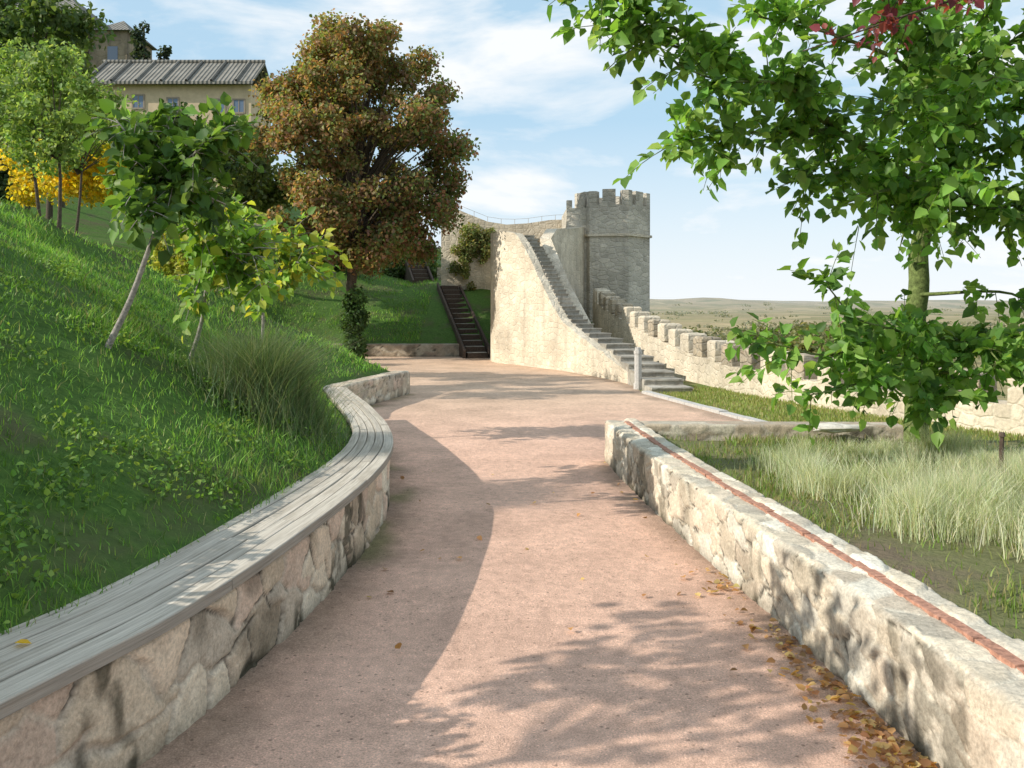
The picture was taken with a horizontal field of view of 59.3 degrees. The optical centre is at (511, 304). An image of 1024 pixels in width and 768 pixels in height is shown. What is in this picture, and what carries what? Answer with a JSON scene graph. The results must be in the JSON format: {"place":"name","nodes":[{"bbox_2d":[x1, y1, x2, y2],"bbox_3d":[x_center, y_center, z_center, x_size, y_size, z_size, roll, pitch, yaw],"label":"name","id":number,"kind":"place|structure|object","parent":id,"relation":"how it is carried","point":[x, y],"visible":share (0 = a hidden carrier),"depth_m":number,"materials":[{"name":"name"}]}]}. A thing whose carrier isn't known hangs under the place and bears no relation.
{"place":"outdoors","nodes":[
{"label":"outdoors","id":0,"kind":"place"},
{"bbox_2d":[0,154,592,633],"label":"hillside","id":1,"kind":"structure","parent":0,"point":[114,550],"depth_m":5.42,"materials":[{"name":"green plant"}]},
{"bbox_2d":[0,135,43,208],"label":"dark shrub","id":2,"kind":"object","parent":1,"relation":"on","point":[4,175],"visible":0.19,"depth_m":20.83,"materials":[{"name":"green plant"}]},
{"bbox_2d":[0,37,92,215],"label":"tree","id":3,"kind":"object","parent":1,"relation":"on","point":[20,60],"visible":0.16,"depth_m":15.65,"materials":[{"name":"green plant"}]},
{"bbox_2d":[0,21,97,207],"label":"tree","id":4,"kind":"object","parent":1,"relation":"on","point":[88,64],"visible":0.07,"depth_m":39.69,"materials":[{"name":"green plant"}]},
{"bbox_2d":[0,65,107,219],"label":"tree","id":5,"kind":"object","parent":1,"relation":"on","point":[49,211],"visible":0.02,"depth_m":33.89,"materials":[{"name":"green plant"}]},
{"bbox_2d":[0,38,109,229],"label":"tree","id":6,"kind":"object","parent":1,"relation":"on","point":[54,83],"visible":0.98,"depth_m":13.65,"materials":[{"name":"green plant"}]},
{"bbox_2d":[0,0,116,211],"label":"tree","id":7,"kind":"object","parent":1,"relation":"on","point":[28,24],"visible":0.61,"depth_m":24.12,"materials":[{"name":"green plant"}]},
{"bbox_2d":[0,135,126,209],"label":"yellow shrub","id":8,"kind":"object","parent":1,"relation":"on","point":[93,188],"visible":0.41,"depth_m":18.08,"materials":[{"name":"yellow leaf"},{"name":"bark"}]},
{"bbox_2d":[0,0,157,86],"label":"old house","id":9,"kind":"structure","parent":1,"relation":"on","point":[120,47],"depth_m":71.00,"materials":[{"name":"stone"}]},
{"bbox_2d":[107,46,117,59],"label":"window","id":10,"kind":"structure","parent":9,"relation":"in","point":[112,51],"depth_m":70.96,"materials":[{"name":"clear glass"}]},
{"bbox_2d":[37,80,148,234],"bbox_3d":[-8.121,-2.637,17.215,2.343,3.664,1.924,0,0,-15],"label":"tree","id":11,"kind":"object","parent":1,"relation":"on","point":[76,167],"visible":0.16,"depth_m":17.11,"materials":[{"name":"green plant"}]},
{"bbox_2d":[128,20,150,59],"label":"conifer tree","id":12,"kind":"object","parent":1,"relation":"on","point":[140,52],"visible":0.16,"depth_m":69.27,"materials":[{"name":"green plant"}]},
{"bbox_2d":[156,45,172,59],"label":"conifer tree","id":13,"kind":"object","parent":1,"relation":"on","point":[166,53],"visible":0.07,"depth_m":70.53,"materials":[{"name":"green plant"}]},
{"bbox_2d":[72,92,263,348],"bbox_3d":[-2.395,-0.569,6.321,1.214,1.826,1.252,0,0,-44],"label":"young tree","id":14,"kind":"object","parent":1,"relation":"on","point":[159,192],"visible":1,"depth_m":6.14,"materials":[{"name":"green plant"}]},
{"bbox_2d":[98,98,243,270],"bbox_3d":[-9.924,-3.331,26.049,3.455,5.213,4.307,0,0,45],"label":"tree","id":15,"kind":"object","parent":1,"relation":"on","point":[229,167],"visible":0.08,"depth_m":26.16,"materials":[{"name":"green plant"}]},
{"bbox_2d":[0,254,343,634],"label":"bank weeds","id":16,"kind":"object","parent":1,"relation":"on","point":[47,492],"visible":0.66,"depth_m":4.71,"materials":[{"name":"green plant"}]},
{"bbox_2d":[91,60,270,225],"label":"house","id":17,"kind":"structure","parent":1,"relation":"on","point":[148,84],"depth_m":60.00,"materials":[{"name":"paint"}]},
{"bbox_2d":[132,94,144,109],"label":"window","id":18,"kind":"structure","parent":17,"relation":"in","point":[140,98],"depth_m":59.96,"materials":[{"name":"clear glass"}]},
{"bbox_2d":[166,97,178,112],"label":"window","id":19,"kind":"structure","parent":17,"relation":"in","point":[168,99],"depth_m":59.95,"materials":[{"name":"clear glass"}]},
{"bbox_2d":[217,99,225,113],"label":"window","id":20,"kind":"structure","parent":17,"relation":"in","point":[223,106],"depth_m":59.95,"materials":[{"name":"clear glass"}]},
{"bbox_2d":[232,99,244,113],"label":"window","id":21,"kind":"structure","parent":17,"relation":"in","point":[239,104],"depth_m":59.96,"materials":[{"name":"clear glass"}]},
{"bbox_2d":[147,224,221,292],"bbox_3d":[-5.654,-0.845,15.754,1.793,1.386,1.116,0,0,31],"label":"yellow shrub","id":22,"kind":"object","parent":1,"relation":"on","point":[181,263],"visible":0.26,"depth_m":15.72,"materials":[{"name":"yellow leaf"}]},
{"bbox_2d":[164,191,288,357],"bbox_3d":[-2.321,-0.213,7.354,1.094,1.480,1.126,0,0,0],"label":"young tree","id":23,"kind":"object","parent":1,"relation":"on","point":[245,254],"visible":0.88,"depth_m":7.22,"materials":[{"name":"green plant"}]},
{"bbox_2d":[203,125,305,230],"bbox_3d":[-8.657,-3.309,29.957,3.784,5.241,4.676,0,0,0],"label":"tree","id":24,"kind":"object","parent":1,"relation":"on","point":[259,189],"visible":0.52,"depth_m":29.19,"materials":[{"name":"green plant"}]},
{"bbox_2d":[133,313,401,459],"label":"ornamental grass","id":25,"kind":"object","parent":1,"relation":"on","point":[269,381],"visible":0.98,"depth_m":6.73,"materials":[{"name":"green plant"}]},
{"bbox_2d":[219,206,352,343],"bbox_3d":[-2.541,-0.147,10.176,1.400,1.895,1.386,0,0,0],"label":"young tree","id":26,"kind":"object","parent":1,"relation":"on","point":[294,265],"visible":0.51,"depth_m":10.00,"materials":[{"name":"green plant"}]},
{"bbox_2d":[306,239,359,271],"bbox_3d":[-6.542,-1.920,33.533,2.948,2.014,2.018,0,0,0],"label":"green shrub","id":27,"kind":"object","parent":1,"relation":"on","point":[336,268],"visible":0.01,"depth_m":33.31,"materials":[{"name":"green plant"}]},
{"bbox_2d":[241,8,481,352],"bbox_3d":[-4.312,-3.441,26.219,6.877,10.294,6.511,0,0,0],"label":"autumn tree","id":28,"kind":"object","parent":1,"relation":"on","point":[341,69],"visible":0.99,"depth_m":24.68,"materials":[{"name":"red-brown autumn leaf"},{"name":"bark"}]},
{"bbox_2d":[337,283,370,358],"bbox_3d":[-4.589,0.578,26.120,0.954,2.411,0.992,0,0,0],"label":"ivy","id":29,"kind":"object","parent":28,"relation":"attached to","point":[356,305],"visible":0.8,"depth_m":25.93,"materials":[{"name":"green plant"}]},
{"bbox_2d":[380,249,440,279],"bbox_3d":[-4.167,-1.668,37.435,2.949,2.050,2.143,0,0,0],"label":"green shrub","id":30,"kind":"object","parent":1,"relation":"on","point":[400,270],"visible":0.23,"depth_m":37.20,"materials":[{"name":"green plant"}]},
{"bbox_2d":[403,260,433,283],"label":"garden stairs","id":31,"kind":"structure","parent":1,"relation":"on","point":[415,274],"depth_m":35.83,"materials":[{"name":"stone"}]},
{"bbox_2d":[437,268,440,279],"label":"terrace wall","id":32,"kind":"structure","parent":1,"relation":"on","point":[439,273],"depth_m":36.00,"materials":[{"name":"grey stone"}]},
{"bbox_2d":[437,283,490,357],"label":"garden stairs","id":33,"kind":"structure","parent":1,"relation":"on","point":[470,346],"depth_m":29.21,"materials":[{"name":"stone"}]},
{"bbox_2d":[441,211,561,289],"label":"rampart wall","id":34,"kind":"structure","parent":1,"relation":"on","point":[480,276],"depth_m":33.00,"materials":[{"name":"beige stone"}]},
{"bbox_2d":[446,222,496,290],"bbox_3d":[-1.453,-1.756,32.794,1.908,2.614,0.783,0,0,0],"label":"ivy","id":35,"kind":"object","parent":34,"relation":"attached to","point":[470,245],"visible":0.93,"depth_m":32.68,"materials":[{"name":"green plant"}]},
{"bbox_2d":[460,206,555,223],"bbox_3d":[0.100,-3.295,33.250,4.016,0.753,0.015,0,0,0],"label":"railing","id":36,"kind":"object","parent":34,"relation":"on","point":[514,219],"visible":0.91,"depth_m":33.24,"materials":[{"name":"metal"}]},
{"bbox_2d":[137,357,934,767],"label":"path","id":37,"kind":"structure","parent":0,"point":[493,661],"depth_m":4.33,"materials":[{"name":"pink concrete"}]},
{"bbox_2d":[0,387,392,767],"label":"bench wall","id":38,"kind":"structure","parent":37,"relation":"on","point":[149,662],"depth_m":3.46,"materials":[{"name":"stone"}]},
{"bbox_2d":[15,639,31,643],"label":"fallen leaf","id":39,"kind":"object","parent":38,"relation":"on","point":[24,641],"visible":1,"depth_m":2.94,"materials":[{"name":"yellow plant"}]},
{"bbox_2d":[367,462,937,767],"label":"fallen leaves","id":40,"kind":"object","parent":37,"relation":"on","point":[874,726],"visible":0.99,"depth_m":3.44,"materials":[{"name":"dry brown and yellow leaf"}]},
{"bbox_2d":[77,0,1023,301],"label":"sky","id":41,"kind":"structure","parent":0,"point":[551,125],"materials":[{"name":"blue"}]},
{"bbox_2d":[639,297,1023,440],"bbox_3d":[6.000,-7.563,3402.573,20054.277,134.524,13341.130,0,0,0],"label":"ground","id":42,"kind":"structure","parent":0,"point":[807,311],"depth_m":3887.41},
{"bbox_2d":[325,371,408,404],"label":"wall","id":43,"kind":"structure","parent":42,"relation":"on","point":[393,385],"depth_m":14.72,"materials":[{"name":"stone"}]},
{"bbox_2d":[328,343,458,356],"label":"wall","id":44,"kind":"structure","parent":42,"relation":"on","point":[421,350],"depth_m":27.70,"materials":[{"name":"stone"}]},
{"bbox_2d":[491,227,693,392],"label":"castle staircase","id":45,"kind":"structure","parent":42,"relation":"on","point":[539,318],"depth_m":23.08,"materials":[{"name":"stone"}]},
{"bbox_2d":[562,189,651,321],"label":"castle tower","id":46,"kind":"structure","parent":42,"relation":"on","point":[617,236],"depth_m":29.61,"materials":[{"name":"grey stone"}]},
{"bbox_2d":[633,347,641,389],"bbox_3d":[2.380,1.225,17.000,0.157,0.850,0.157,0,0,-22],"label":"stone post","id":47,"kind":"object","parent":42,"relation":"on","point":[637,384],"visible":0.91,"depth_m":16.95,"materials":[{"name":"grey stone"}]},
{"bbox_2d":[642,391,764,420],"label":"kerb","id":48,"kind":"structure","parent":42,"relation":"on","point":[704,407],"depth_m":13.66,"materials":[{"name":"stone"}]},
{"bbox_2d":[684,321,832,346],"bbox_3d":[8.605,2.169,32.016,5.622,3.204,3.179,0,0,0],"label":"green shrub","id":49,"kind":"object","parent":42,"relation":"on","point":[760,330],"depth_m":32.50,"materials":[{"name":"green plant"}]},
{"bbox_2d":[639,421,903,440],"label":"garden wall","id":50,"kind":"structure","parent":42,"relation":"on","point":[705,430],"depth_m":9.03,"materials":[{"name":"stone"}]},
{"bbox_2d":[812,422,863,432],"bbox_3d":[3.168,1.200,8.773,0.535,0.096,0.297,0,0,0],"label":"rock","id":51,"kind":"object","parent":50,"relation":"on","point":[830,427],"visible":0.77,"depth_m":8.68,"materials":[{"name":"white stone"}]},
{"bbox_2d":[593,288,1023,435],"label":"battlement wall","id":52,"kind":"structure","parent":42,"relation":"on","point":[691,356],"depth_m":17.27,"materials":[{"name":"beige stone"}]},
{"bbox_2d":[604,418,1023,767],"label":"garden wall","id":53,"kind":"structure","parent":42,"relation":"on","point":[929,672],"depth_m":3.78,"materials":[{"name":"stone"}]},
{"bbox_2d":[787,321,842,341],"bbox_3d":[12.202,2.105,34.114,5.436,3.196,3.354,0,0,0],"label":"green shrub","id":54,"kind":"object","parent":42,"relation":"on","point":[816,323],"depth_m":33.67,"materials":[{"name":"green plant"}]},
{"bbox_2d":[650,302,1023,371],"bbox_3d":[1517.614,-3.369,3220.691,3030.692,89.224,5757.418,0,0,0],"label":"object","id":55,"kind":"object","parent":42,"relation":"on","point":[715,330],"visible":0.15,"depth_m":1417.60,"materials":[{"name":"beige plant"}]},
{"bbox_2d":[783,321,936,357],"bbox_3d":[9.524,1.967,24.919,4.589,3.038,3.370,0,0,0],"label":"green shrub","id":56,"kind":"object","parent":42,"relation":"on","point":[798,342],"visible":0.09,"depth_m":24.20,"materials":[{"name":"green plant"}]},
{"bbox_2d":[652,385,1023,440],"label":"lawn grass","id":57,"kind":"structure","parent":0,"point":[709,393],"depth_m":13.51,"materials":[{"name":"green plant"}]},
{"bbox_2d":[660,432,1023,640],"bbox_3d":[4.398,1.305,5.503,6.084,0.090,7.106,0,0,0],"label":"grass","id":58,"kind":"structure","parent":0,"point":[771,490],"depth_m":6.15,"materials":[{"name":"green plant"}]},
{"bbox_2d":[544,0,1023,451],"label":"broadleaf tree","id":59,"kind":"object","parent":58,"relation":"on","point":[950,93],"visible":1,"depth_m":7.31,"materials":[{"name":"green plant"}]},
{"bbox_2d":[734,423,1023,562],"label":"feather grass","id":60,"kind":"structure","parent":58,"relation":"on","point":[981,496],"depth_m":6.15,"materials":[{"name":"plant"}]},
{"bbox_2d":[803,0,984,62],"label":"plum tree","id":61,"kind":"object","parent":58,"relation":"on","point":[891,22],"visible":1,"depth_m":6.21,"materials":[{"name":"bark"},{"name":"dark red leaf"}]},
{"bbox_2d":[998,432,1005,474],"bbox_3d":[3.729,1.185,6.850,0.053,0.430,0.052,0,0,30],"label":"garden post","id":62,"kind":"object","parent":58,"relation":"on","point":[1001,435],"visible":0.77,"depth_m":6.83,"materials":[{"name":"brown wood"}]}
]}

